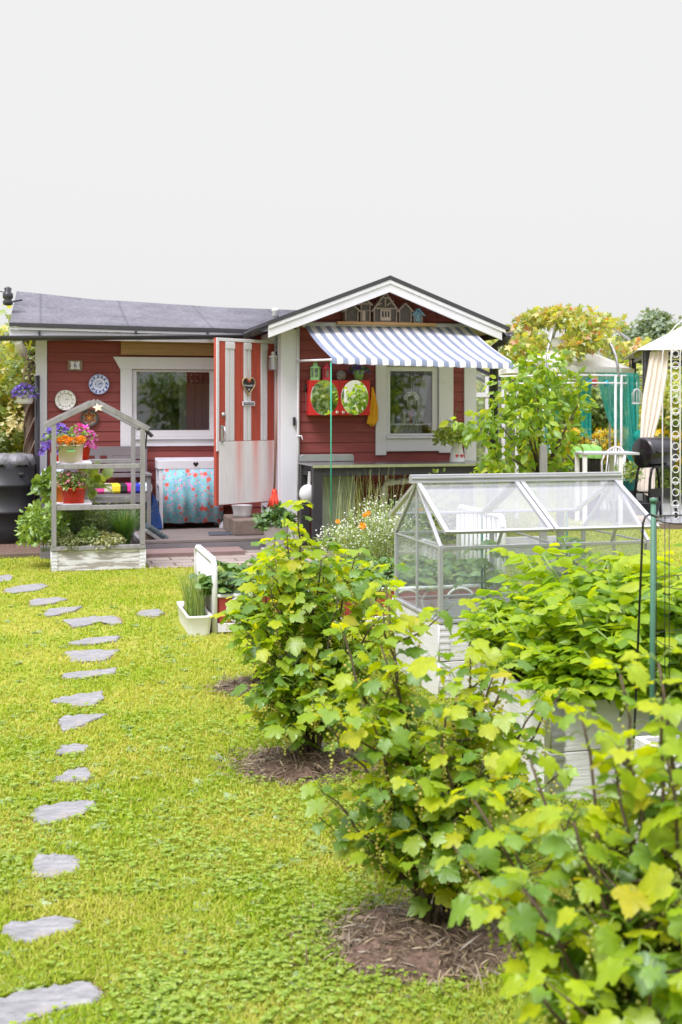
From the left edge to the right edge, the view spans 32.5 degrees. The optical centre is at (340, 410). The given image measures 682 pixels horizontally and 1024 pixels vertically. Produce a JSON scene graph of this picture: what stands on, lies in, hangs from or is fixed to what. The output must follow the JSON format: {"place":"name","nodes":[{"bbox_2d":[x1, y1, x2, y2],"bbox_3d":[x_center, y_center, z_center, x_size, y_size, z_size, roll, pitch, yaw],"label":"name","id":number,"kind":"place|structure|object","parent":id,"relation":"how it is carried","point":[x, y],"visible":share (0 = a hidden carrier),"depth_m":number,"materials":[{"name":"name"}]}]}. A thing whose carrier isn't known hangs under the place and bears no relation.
{"place":"outdoors","nodes":[
{"label":"outdoors","id":0,"kind":"place"},
{"bbox_2d":[146,543,473,568],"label":"paving","id":1,"kind":"structure","parent":0,"point":[171,562],"depth_m":11.80,"materials":[{"name":"stone"}]},
{"bbox_2d":[146,546,244,557],"bbox_3d":[-1.579,1.471,12.177,1.101,0.042,0.408,0,0,-14],"label":"wooden step","id":2,"kind":"object","parent":1,"relation":"on","point":[184,552],"visible":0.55,"depth_m":12.07,"materials":[{"name":"wood"}]},
{"bbox_2d":[251,501,299,551],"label":"potted plant","id":3,"kind":"object","parent":1,"relation":"on","point":[269,522],"visible":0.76,"depth_m":12.25,"materials":[{"name":"green plant"}]},
{"bbox_2d":[0,449,681,1023],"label":"ground","id":4,"kind":"structure","parent":0,"point":[480,497],"depth_m":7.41,"materials":[{"name":"green plant"}]},
{"bbox_2d":[0,341,35,452],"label":"garden shrub","id":5,"kind":"object","parent":4,"relation":"on","point":[7,400],"visible":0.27,"depth_m":15.38,"materials":[{"name":"yellow plant"}]},
{"bbox_2d":[2,347,35,467],"bbox_3d":[-3.871,0.374,14.596,0.692,2.355,0.726,0,0,0],"label":"post with vines","id":6,"kind":"object","parent":4,"relation":"on","point":[29,419],"visible":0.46,"depth_m":14.55,"materials":[{"name":"green plant"}]},
{"bbox_2d":[0,537,44,553],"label":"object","id":7,"kind":"object","parent":4,"relation":"on","point":[9,548],"depth_m":12.64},
{"bbox_2d":[0,453,35,543],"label":"rain barrel","id":8,"kind":"object","parent":7,"relation":"on","point":[17,472],"visible":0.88,"depth_m":13.08,"materials":[{"name":"black plastic"}]},
{"bbox_2d":[1,582,164,1005],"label":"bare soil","id":9,"kind":"structure","parent":4,"relation":"on","point":[120,619],"depth_m":7.10,"materials":[{"name":"brown soil"}]},
{"bbox_2d":[1,915,80,943],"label":"stepping stone","id":10,"kind":"object","parent":9,"relation":"on","point":[26,931],"visible":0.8,"depth_m":3.36,"materials":[{"name":"stone"}]},
{"bbox_2d":[0,981,103,1023],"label":"stepping stone","id":11,"kind":"object","parent":9,"relation":"on","point":[18,1006],"visible":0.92,"depth_m":2.95,"materials":[{"name":"stone"}]},
{"bbox_2d":[31,853,79,879],"bbox_3d":[-0.939,1.501,3.830,0.177,0.038,0.200,0,0,0],"label":"stepping stone","id":12,"kind":"object","parent":9,"relation":"on","point":[50,864],"visible":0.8,"depth_m":3.83,"materials":[{"name":"stone"}]},
{"bbox_2d":[29,800,95,826],"bbox_3d":[-1.031,1.501,4.356,0.272,0.038,0.192,0,0,-37],"label":"stepping stone","id":13,"kind":"object","parent":9,"relation":"on","point":[53,812],"visible":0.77,"depth_m":4.35,"materials":[{"name":"stone"}]},
{"bbox_2d":[50,690,103,706],"bbox_3d":[-1.310,1.501,6.065,0.252,0.038,0.308,0,0,34],"label":"stepping stone","id":14,"kind":"object","parent":9,"relation":"on","point":[91,698],"visible":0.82,"depth_m":6.03,"materials":[{"name":"stone"}]},
{"bbox_2d":[58,713,107,731],"bbox_3d":[-1.285,1.501,5.627,0.181,0.038,0.338,0,0,20],"label":"stepping stone","id":15,"kind":"object","parent":9,"relation":"on","point":[74,721],"visible":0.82,"depth_m":5.62,"materials":[{"name":"stone"}]},
{"bbox_2d":[65,649,119,662],"bbox_3d":[-1.542,1.501,7.127,0.330,0.038,0.351,0,0,0],"label":"stepping stone","id":16,"kind":"object","parent":9,"relation":"on","point":[87,656],"visible":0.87,"depth_m":7.13,"materials":[{"name":"stone"}]},
{"bbox_2d":[63,616,121,627],"bbox_3d":[-1.764,1.501,8.297,0.380,0.038,0.373,0,0,-21],"label":"stepping stone","id":17,"kind":"object","parent":9,"relation":"on","point":[81,622],"visible":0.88,"depth_m":8.28,"materials":[{"name":"stone"}]},
{"bbox_2d":[44,399,149,571],"bbox_3d":[-2.430,0.694,11.543,0.975,1.605,1.200,0,0,-14],"label":"planter stand","id":18,"kind":"object","parent":4,"relation":"on","point":[132,555],"visible":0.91,"depth_m":11.00,"materials":[{"name":"white paint"}]},
{"bbox_2d":[14,498,75,551],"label":"herb plant","id":19,"kind":"object","parent":18,"relation":"on","point":[42,527],"visible":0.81,"depth_m":11.12,"materials":[{"name":"green plant"}]},
{"bbox_2d":[37,423,75,460],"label":"flowers","id":20,"kind":"object","parent":18,"relation":"on","point":[46,441],"visible":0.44,"depth_m":11.25,"materials":[{"name":"purple plant"}]},
{"bbox_2d":[27,460,113,503],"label":"flowering plant","id":21,"kind":"object","parent":18,"relation":"on","point":[38,486],"visible":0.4,"depth_m":11.58,"materials":[{"name":"green plant"}]},
{"bbox_2d":[57,432,85,462],"bbox_3d":[-2.550,0.341,11.023,0.294,0.287,0.319,0,0,-14],"label":"flower pot","id":22,"kind":"object","parent":18,"relation":"on","point":[70,450],"visible":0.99,"depth_m":10.95,"materials":[{"name":"beige ceramic"}]},
{"bbox_2d":[57,469,90,503],"bbox_3d":[-2.524,0.710,11.029,0.328,0.320,0.341,0,0,-14],"label":"flower pot","id":23,"kind":"object","parent":18,"relation":"on","point":[73,495],"visible":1,"depth_m":10.97,"materials":[{"name":"red plastic"}]},
{"bbox_2d":[67,498,116,534],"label":"herb plant","id":24,"kind":"object","parent":18,"relation":"on","point":[103,526],"visible":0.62,"depth_m":11.38,"materials":[{"name":"green plant"}]},
{"bbox_2d":[96,492,177,544],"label":"grass tuft","id":25,"kind":"object","parent":18,"relation":"on","point":[123,526],"visible":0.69,"depth_m":11.32,"materials":[{"name":"green plant"}]},
{"bbox_2d":[48,525,265,549],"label":"deck","id":26,"kind":"structure","parent":4,"relation":"on","point":[188,536],"depth_m":12.56,"materials":[{"name":"grey paint"}]},
{"bbox_2d":[57,446,151,524],"bbox_3d":[-2.761,0.894,13.409,1.128,0.952,0.545,0,0,-14],"label":"garden bench","id":27,"kind":"object","parent":26,"relation":"on","point":[120,452],"visible":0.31,"depth_m":13.66,"materials":[{"name":"grey paint"}]},
{"bbox_2d":[155,457,222,527],"bbox_3d":[-1.786,0.963,13.779,0.764,0.813,0.450,0,0,-14],"label":"dresser","id":28,"kind":"object","parent":26,"relation":"on","point":[186,484],"visible":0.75,"depth_m":13.59,"materials":[{"name":"blue fabric"}]},
{"bbox_2d":[223,514,263,535],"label":"step","id":29,"kind":"structure","parent":26,"relation":"on","point":[234,526],"depth_m":12.87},
{"bbox_2d":[177,601,211,635],"bbox_3d":[-1.017,1.433,8.085,0.172,0.135,0.652,0,0,-14],"label":"planter trough","id":30,"kind":"object","parent":4,"relation":"on","point":[196,624],"visible":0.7,"depth_m":7.79,"materials":[{"name":"plastic"}]},
{"bbox_2d":[174,566,210,615],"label":"chives","id":31,"kind":"object","parent":30,"relation":"in","point":[194,599],"visible":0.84,"depth_m":7.96,"materials":[{"name":"green plant"}]},
{"bbox_2d":[202,672,263,696],"bbox_3d":[-0.473,1.483,6.317,0.566,0.200,0.532,0,0,-35],"label":"dry straw","id":32,"kind":"object","parent":4,"relation":"on","point":[225,687],"visible":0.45,"depth_m":6.26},
{"bbox_2d":[0,275,513,541],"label":"cottage","id":33,"kind":"structure","parent":4,"relation":"on","point":[224,428],"depth_m":13.52,"materials":[{"name":"red wood"}]},
{"bbox_2d":[10,353,39,403],"bbox_3d":[-3.588,-0.369,13.300,0.333,0.580,0.332,0,0,0],"label":"hanging basket","id":34,"kind":"object","parent":33,"relation":"hanging from","point":[23,396],"visible":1,"depth_m":13.22,"materials":[{"name":"white ceramic"}]},
{"bbox_2d":[113,357,213,445],"bbox_3d":[-1.997,-0.107,13.960,1.422,1.067,0.100,0,0,-14],"label":"window","id":35,"kind":"structure","parent":33,"relation":"in","point":[128,366],"depth_m":13.90,"materials":[{"name":"white paint"}]},
{"bbox_2d":[121,341,213,355],"bbox_3d":[-2.014,-0.758,13.916,1.195,0.193,0.067,0,0,-14],"label":"bamboo blind","id":36,"kind":"object","parent":33,"relation":"attached to","point":[161,348],"visible":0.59,"depth_m":13.88,"materials":[{"name":"brown wood"}]},
{"bbox_2d":[137,372,208,383],"bbox_3d":[-2.027,-0.414,14.288,0.969,0.168,0.040,0,0,-14],"label":"dotted curtain","id":37,"kind":"object","parent":33,"relation":"hanging from","point":[172,377],"visible":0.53,"depth_m":14.28,"materials":[{"name":"white fabric"}]},
{"bbox_2d":[214,338,274,505],"bbox_3d":[-1.062,0.120,13.132,0.840,1.850,0.108,0,0,-44],"label":"door","id":38,"kind":"structure","parent":33,"relation":"in","point":[243,435],"depth_m":13.10,"materials":[{"name":"red paint"}]},
{"bbox_2d":[306,380,369,414],"bbox_3d":[-0.029,-0.149,13.189,0.703,0.399,0.198,0,0,-14],"label":"mirror cabinet","id":39,"kind":"object","parent":33,"relation":"attached to","point":[350,397],"visible":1,"depth_m":13.12,"materials":[{"name":"red paint"}]},
{"bbox_2d":[336,321,435,325],"bbox_3d":[0.510,-0.990,13.354,1.174,0.032,0.148,0,0,-14],"label":"wall shelf","id":40,"kind":"object","parent":33,"relation":"attached to","point":[382,323],"depth_m":13.28,"materials":[{"name":"brown wood"}]},
{"bbox_2d":[371,293,399,321],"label":"insect house","id":41,"kind":"structure","parent":40,"relation":"on","point":[384,308],"depth_m":13.31,"materials":[{"name":"brown wood"}]},
{"bbox_2d":[293,322,515,500],"bbox_3d":[0.665,0.091,12.786,2.161,2.218,1.295,0,0,-14],"label":"awning","id":42,"kind":"object","parent":33,"relation":"attached to","point":[460,345],"visible":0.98,"depth_m":12.79,"materials":[{"name":"fabric"}]},
{"bbox_2d":[393,372,430,433],"bbox_3d":[0.826,-0.082,13.741,0.514,0.760,0.030,0,0,-14],"label":"lace curtain","id":43,"kind":"object","parent":33,"relation":"hanging from","point":[402,429],"visible":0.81,"depth_m":13.77,"materials":[{"name":"white fabric"}]},
{"bbox_2d":[375,365,452,454],"bbox_3d":[0.848,-0.030,13.517,0.939,1.076,0.095,0,0,-14],"label":"window","id":44,"kind":"structure","parent":33,"relation":"in","point":[441,377],"depth_m":13.50,"materials":[{"name":"white paint"}]},
{"bbox_2d":[209,537,370,681],"bbox_3d":[-0.264,1.091,6.303,0.869,0.847,0.759,0,0,0],"label":"currant bush","id":45,"kind":"object","parent":4,"relation":"on","point":[236,611],"visible":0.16,"depth_m":6.21,"materials":[{"name":"green plant"}]},
{"bbox_2d":[206,739,388,788],"bbox_3d":[-0.173,1.482,4.943,0.834,0.200,0.714,0,0,0],"label":"dry straw","id":46,"kind":"object","parent":4,"relation":"on","point":[338,751],"visible":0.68,"depth_m":4.88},
{"bbox_2d":[244,747,375,784],"bbox_3d":[-0.174,1.480,4.932,0.577,0.060,0.536,0,0,32],"label":"mulch bed","id":47,"kind":"object","parent":4,"relation":"on","point":[306,767],"visible":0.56,"depth_m":4.82,"materials":[{"name":"brown soil"}]},
{"bbox_2d":[226,500,410,756],"bbox_3d":[-0.091,0.947,5.018,0.801,1.134,0.782,0,0,0],"label":"currant bush","id":48,"kind":"object","parent":4,"relation":"on","point":[296,663],"visible":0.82,"depth_m":4.90,"materials":[{"name":"green plant"}]},
{"bbox_2d":[323,476,353,538],"bbox_3d":[-0.032,1.050,12.853,0.371,0.700,0.030,0,0,-14],"label":"glass sheet","id":49,"kind":"object","parent":4,"relation":"on","point":[343,482],"visible":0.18,"depth_m":12.83,"materials":[{"name":"clear glass"}]},
{"bbox_2d":[0,557,679,1023],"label":"clover","id":50,"kind":"object","parent":4,"relation":"on","point":[168,985],"visible":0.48,"depth_m":3.38,"materials":[{"name":"green plant"}]},
{"bbox_2d":[194,505,505,634],"bbox_3d":[0.042,1.118,8.566,2.138,0.765,0.960,0,0,-14],"label":"bed planter","id":51,"kind":"object","parent":4,"relation":"on","point":[206,562],"visible":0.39,"depth_m":8.32,"materials":[{"name":"white wood"}]},
{"bbox_2d":[195,571,256,599],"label":"strawberry plant","id":52,"kind":"object","parent":51,"relation":"on","point":[207,583],"visible":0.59,"depth_m":7.90,"materials":[{"name":"green plant"}]},
{"bbox_2d":[402,564,452,591],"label":"strawberry plant","id":53,"kind":"object","parent":51,"relation":"on","point":[427,579],"visible":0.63,"depth_m":8.36,"materials":[{"name":"green plant"}]},
{"bbox_2d":[298,460,496,550],"bbox_3d":[0.624,1.038,12.993,2.091,0.925,0.748,0,0,-14],"label":"work counter","id":54,"kind":"object","parent":4,"relation":"on","point":[318,470],"visible":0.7,"depth_m":12.68,"materials":[{"name":"metal"}]},
{"bbox_2d":[449,442,466,462],"bbox_3d":[1.292,0.463,12.994,0.173,0.225,0.174,0,0,31],"label":"enamel jug","id":55,"kind":"object","parent":54,"relation":"on","point":[457,455],"visible":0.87,"depth_m":12.94,"materials":[{"name":"white metal"}]},
{"bbox_2d":[432,407,471,446],"bbox_3d":[1.236,0.254,12.952,0.466,0.603,0.459,0,0,-14],"label":"herb bunch","id":56,"kind":"object","parent":55,"relation":"in","point":[450,437],"visible":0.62,"depth_m":12.86,"materials":[{"name":"green plant"}]},
{"bbox_2d":[277,885,528,1002],"bbox_3d":[0.239,1.489,3.292,0.834,0.204,0.783,0,0,31],"label":"dry straw","id":57,"kind":"object","parent":4,"relation":"on","point":[351,939],"visible":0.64,"depth_m":3.21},
{"bbox_2d":[336,903,517,985],"bbox_3d":[0.253,1.480,3.268,0.620,0.060,0.579,0,0,18],"label":"mulch bed","id":58,"kind":"object","parent":4,"relation":"on","point":[422,964],"visible":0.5,"depth_m":3.19,"materials":[{"name":"brown soil"}]},
{"bbox_2d":[415,467,461,536],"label":"plant clump","id":59,"kind":"object","parent":4,"relation":"on","point":[439,505],"visible":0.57,"depth_m":11.51,"materials":[{"name":"green plant"}]},
{"bbox_2d":[296,577,603,928],"bbox_3d":[0.296,1.012,3.367,0.852,1.005,0.762,0,0,0],"label":"currant bush","id":60,"kind":"object","parent":4,"relation":"on","point":[418,831],"visible":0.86,"depth_m":3.30,"materials":[{"name":"green plant"}]},
{"bbox_2d":[476,368,518,518],"bbox_3d":[2.058,0.395,17.000,0.808,2.210,1.700,0,0,0],"label":"trellis","id":61,"kind":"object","parent":4,"relation":"on","point":[483,375],"visible":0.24,"depth_m":16.18,"materials":[{"name":"white paint"}]},
{"bbox_2d":[476,385,536,494],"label":"garden shrub","id":62,"kind":"object","parent":4,"relation":"on","point":[480,452],"visible":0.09,"depth_m":20.68,"materials":[{"name":"green plant"}]},
{"bbox_2d":[439,345,598,500],"bbox_3d":[1.684,0.467,10.797,1.086,2.167,1.172,0,0,43],"label":"fruit tree","id":63,"kind":"object","parent":4,"relation":"on","point":[537,420],"visible":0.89,"depth_m":10.70,"materials":[{"name":"green plant"}]},
{"bbox_2d":[389,472,659,698],"bbox_3d":[0.999,0.925,6.612,1.275,1.144,0.991,0,0,-14],"label":"cold frame","id":64,"kind":"object","parent":4,"relation":"on","point":[438,640],"visible":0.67,"depth_m":6.47,"materials":[{"name":"white paint"}]},
{"bbox_2d":[452,539,514,618],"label":"tomato plant","id":65,"kind":"object","parent":64,"relation":"on","point":[483,562],"visible":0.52,"depth_m":6.48,"materials":[{"name":"green plant"}]},
{"bbox_2d":[477,536,580,563],"bbox_3d":[1.880,1.401,11.819,0.916,0.191,0.607,0,0,-14],"label":"raised bed","id":66,"kind":"object","parent":4,"relation":"on","point":[523,540],"visible":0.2,"depth_m":11.96,"materials":[{"name":"white paint"}]},
{"bbox_2d":[539,444,546,564],"bbox_3d":[1.811,0.925,10.472,0.064,1.250,0.064,0,0,0],"label":"wooden post","id":67,"kind":"object","parent":4,"relation":"on","point":[543,469],"visible":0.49,"depth_m":10.44,"materials":[{"name":"grey wood"}]},
{"bbox_2d":[434,646,681,1023],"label":"currant bush","id":68,"kind":"object","parent":4,"relation":"on","point":[606,956],"visible":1,"depth_m":2.12,"materials":[{"name":"green plant"}]},
{"bbox_2d":[556,439,563,570],"bbox_3d":[2.057,0.905,10.968,0.064,1.289,0.064,0,0,0],"label":"wooden post","id":69,"kind":"object","parent":4,"relation":"on","point":[560,504],"visible":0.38,"depth_m":10.94,"materials":[{"name":"grey wood"}]},
{"bbox_2d":[498,317,641,506],"bbox_3d":[3.720,-0.036,19.403,2.630,3.072,2.634,0,0,0],"label":"garden gazebo","id":70,"kind":"object","parent":4,"relation":"on","point":[622,411],"visible":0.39,"depth_m":18.37,"materials":[{"name":"teal fabric"}]},
{"bbox_2d":[484,302,656,466],"bbox_3d":[3.765,-0.161,19.330,2.953,3.323,2.939,0,0,26],"label":"creeper","id":71,"kind":"object","parent":70,"relation":"attached to","point":[586,336],"visible":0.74,"depth_m":18.67,"materials":[{"name":"yellow plant"}]},
{"bbox_2d":[476,662,681,802],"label":"raised bed","id":72,"kind":"object","parent":4,"relation":"on","point":[575,751],"visible":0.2,"depth_m":4.50,"materials":[{"name":"metal"}]},
{"bbox_2d":[448,600,526,668],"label":"potato plant","id":73,"kind":"object","parent":72,"relation":"on","point":[478,621],"visible":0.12,"depth_m":5.15,"materials":[{"name":"green plant"}]},
{"bbox_2d":[457,596,543,678],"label":"potato plant","id":74,"kind":"object","parent":72,"relation":"on","point":[487,634],"visible":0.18,"depth_m":5.00,"materials":[{"name":"green plant"}]},
{"bbox_2d":[475,573,559,613],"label":"potato plant","id":75,"kind":"object","parent":72,"relation":"on","point":[501,604],"visible":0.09,"depth_m":5.25,"materials":[{"name":"green plant"}]},
{"bbox_2d":[490,612,578,681],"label":"potato plant","id":76,"kind":"object","parent":72,"relation":"on","point":[543,666],"visible":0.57,"depth_m":4.62,"materials":[{"name":"green plant"}]},
{"bbox_2d":[492,607,580,680],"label":"potato plant","id":77,"kind":"object","parent":72,"relation":"on","point":[506,646],"visible":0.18,"depth_m":4.76,"materials":[{"name":"green plant"}]},
{"bbox_2d":[471,536,622,620],"bbox_3d":[1.032,0.899,5.333,0.721,0.619,0.777,0,0,26],"label":"potato plant","id":78,"kind":"object","parent":72,"relation":"on","point":[515,586],"visible":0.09,"depth_m":5.33,"materials":[{"name":"green plant"}]},
{"bbox_2d":[505,641,627,711],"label":"potato plant","id":79,"kind":"object","parent":72,"relation":"on","point":[580,681],"visible":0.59,"depth_m":4.45,"materials":[{"name":"green plant"}]},
{"bbox_2d":[494,574,649,650],"bbox_3d":[0.950,0.940,4.837,0.704,0.526,0.637,0,0,19],"label":"potato plant","id":80,"kind":"object","parent":72,"relation":"on","point":[551,599],"visible":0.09,"depth_m":4.74,"materials":[{"name":"green plant"}]},
{"bbox_2d":[508,592,657,680],"bbox_3d":[1.027,0.960,4.668,0.709,0.488,0.591,0,0,-20],"label":"potato plant","id":81,"kind":"object","parent":72,"relation":"on","point":[555,616],"visible":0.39,"depth_m":4.56,"materials":[{"name":"green plant"}]},
{"bbox_2d":[503,537,676,625],"bbox_3d":[1.084,0.892,5.106,0.768,0.634,0.849,0,0,-7],"label":"potato plant","id":82,"kind":"object","parent":72,"relation":"on","point":[563,594],"visible":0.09,"depth_m":5.08,"materials":[{"name":"green plant"}]},
{"bbox_2d":[531,626,681,716],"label":"potato plant","id":83,"kind":"object","parent":72,"relation":"on","point":[609,682],"visible":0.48,"depth_m":4.43,"materials":[{"name":"green plant"}]},
{"bbox_2d":[555,607,681,703],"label":"potato plant","id":84,"kind":"object","parent":72,"relation":"on","point":[618,640],"visible":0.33,"depth_m":4.45,"materials":[{"name":"green plant"}]},
{"bbox_2d":[557,554,681,642],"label":"potato plant","id":85,"kind":"object","parent":72,"relation":"on","point":[630,588],"visible":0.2,"depth_m":4.68,"materials":[{"name":"green plant"}]},
{"bbox_2d":[576,556,681,657],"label":"potato plant","id":86,"kind":"object","parent":72,"relation":"on","point":[674,607],"visible":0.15,"depth_m":4.68,"materials":[{"name":"green plant"}]},
{"bbox_2d":[567,444,601,517],"bbox_3d":[3.381,0.975,16.286,0.432,1.010,0.428,0,0,0],"label":"chair","id":87,"kind":"object","parent":4,"relation":"on","point":[593,463],"visible":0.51,"depth_m":16.10,"materials":[{"name":"white wood"}]},
{"bbox_2d":[560,376,641,442],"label":"garden shrub","id":88,"kind":"object","parent":4,"relation":"on","point":[594,411],"visible":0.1,"depth_m":24.61,"materials":[{"name":"green plant"}]},
{"bbox_2d":[575,451,639,524],"bbox_3d":[3.546,1.025,15.675,0.749,0.951,0.650,0,0,0],"label":"garden table","id":89,"kind":"object","parent":4,"relation":"on","point":[611,454],"visible":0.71,"depth_m":15.38,"materials":[{"name":"white"}]},
{"bbox_2d":[598,307,679,362],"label":"leafy tree","id":90,"kind":"object","parent":4,"relation":"on","point":[652,329],"visible":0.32,"depth_m":43.59,"materials":[{"name":"green plant"}]},
{"bbox_2d":[626,377,681,486],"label":"garden shrub","id":91,"kind":"object","parent":4,"relation":"on","point":[666,412],"visible":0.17,"depth_m":22.10,"materials":[{"name":"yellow plant"}]},
{"bbox_2d":[634,735,681,856],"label":"raised bed","id":92,"kind":"object","parent":4,"relation":"on","point":[641,741],"visible":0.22,"depth_m":3.96,"materials":[{"name":"wood"}]},
{"bbox_2d":[649,498,656,735],"bbox_3d":[1.068,0.800,4.013,0.025,1.000,0.044,0,0,40],"label":"plant stake","id":93,"kind":"object","parent":92,"relation":"on","point":[653,501],"visible":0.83,"depth_m":4.01,"materials":[{"name":"metal"}]},
{"bbox_2d":[633,513,659,737],"bbox_3d":[1.041,0.723,3.963,0.138,0.754,0.022,0,0,-37],"label":"wire hook","id":94,"kind":"object","parent":93,"relation":"hanging from","point":[640,586],"visible":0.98,"depth_m":3.94,"materials":[{"name":"black metal"}]},
{"bbox_2d":[655,514,681,702],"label":"wire cage","id":95,"kind":"object","parent":92,"relation":"on","point":[664,576],"visible":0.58,"depth_m":4.08,"materials":[{"name":"green metal"}]},
{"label":"flower bed soil","id":96,"kind":"structure","parent":4,"relation":"on","visible":0},
{"bbox_2d":[311,520,376,564],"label":"daisy plant","id":97,"kind":"object","parent":96,"relation":"on","point":[352,537],"visible":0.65,"depth_m":10.55,"materials":[{"name":"green plant"}]},
{"bbox_2d":[324,473,386,559],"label":"tall grass","id":98,"kind":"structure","parent":96,"relation":"on","point":[354,511],"depth_m":11.31,"materials":[{"name":"green plant"}]},
{"bbox_2d":[333,500,410,563],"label":"daisy plant","id":99,"kind":"object","parent":96,"relation":"on","point":[373,525],"visible":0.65,"depth_m":10.83,"materials":[{"name":"green plant"}]},
{"bbox_2d":[345,466,405,562],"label":"tall grass","id":100,"kind":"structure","parent":96,"relation":"on","point":[385,546],"depth_m":11.53,"materials":[{"name":"green plant"}]},
{"bbox_2d":[365,509,434,562],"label":"daisy plant","id":101,"kind":"object","parent":96,"relation":"on","point":[404,539],"visible":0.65,"depth_m":10.83,"materials":[{"name":"green plant"}]},
{"bbox_2d":[392,508,455,561],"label":"daisy plant","id":102,"kind":"object","parent":96,"relation":"on","point":[429,537],"visible":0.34,"depth_m":11.51,"materials":[{"name":"green plant"}]},
{"bbox_2d":[0,0,681,383],"label":"sky","id":103,"kind":"structure","parent":0,"point":[491,159],"materials":[{"name":"white"}]},
{"bbox_2d":[564,493,681,524],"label":"patio","id":104,"kind":"structure","parent":0,"point":[666,507],"depth_m":18.10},
{"bbox_2d":[623,327,681,500],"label":"garden gazebo","id":105,"kind":"object","parent":104,"relation":"on","point":[651,361],"visible":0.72,"depth_m":16.96,"materials":[{"name":"beige fabric"}]},
{"bbox_2d":[632,437,677,517],"bbox_3d":[4.304,0.930,15.974,0.560,1.143,0.483,0,0,-28],"label":"barbecue","id":106,"kind":"object","parent":104,"relation":"on","point":[649,449],"visible":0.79,"depth_m":15.87,"materials":[{"name":"black metal"}]},
{"bbox_2d":[662,320,681,522],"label":"rose arch","id":107,"kind":"structure","parent":104,"relation":"on","point":[679,432],"depth_m":15.20,"materials":[{"name":"white metal"}]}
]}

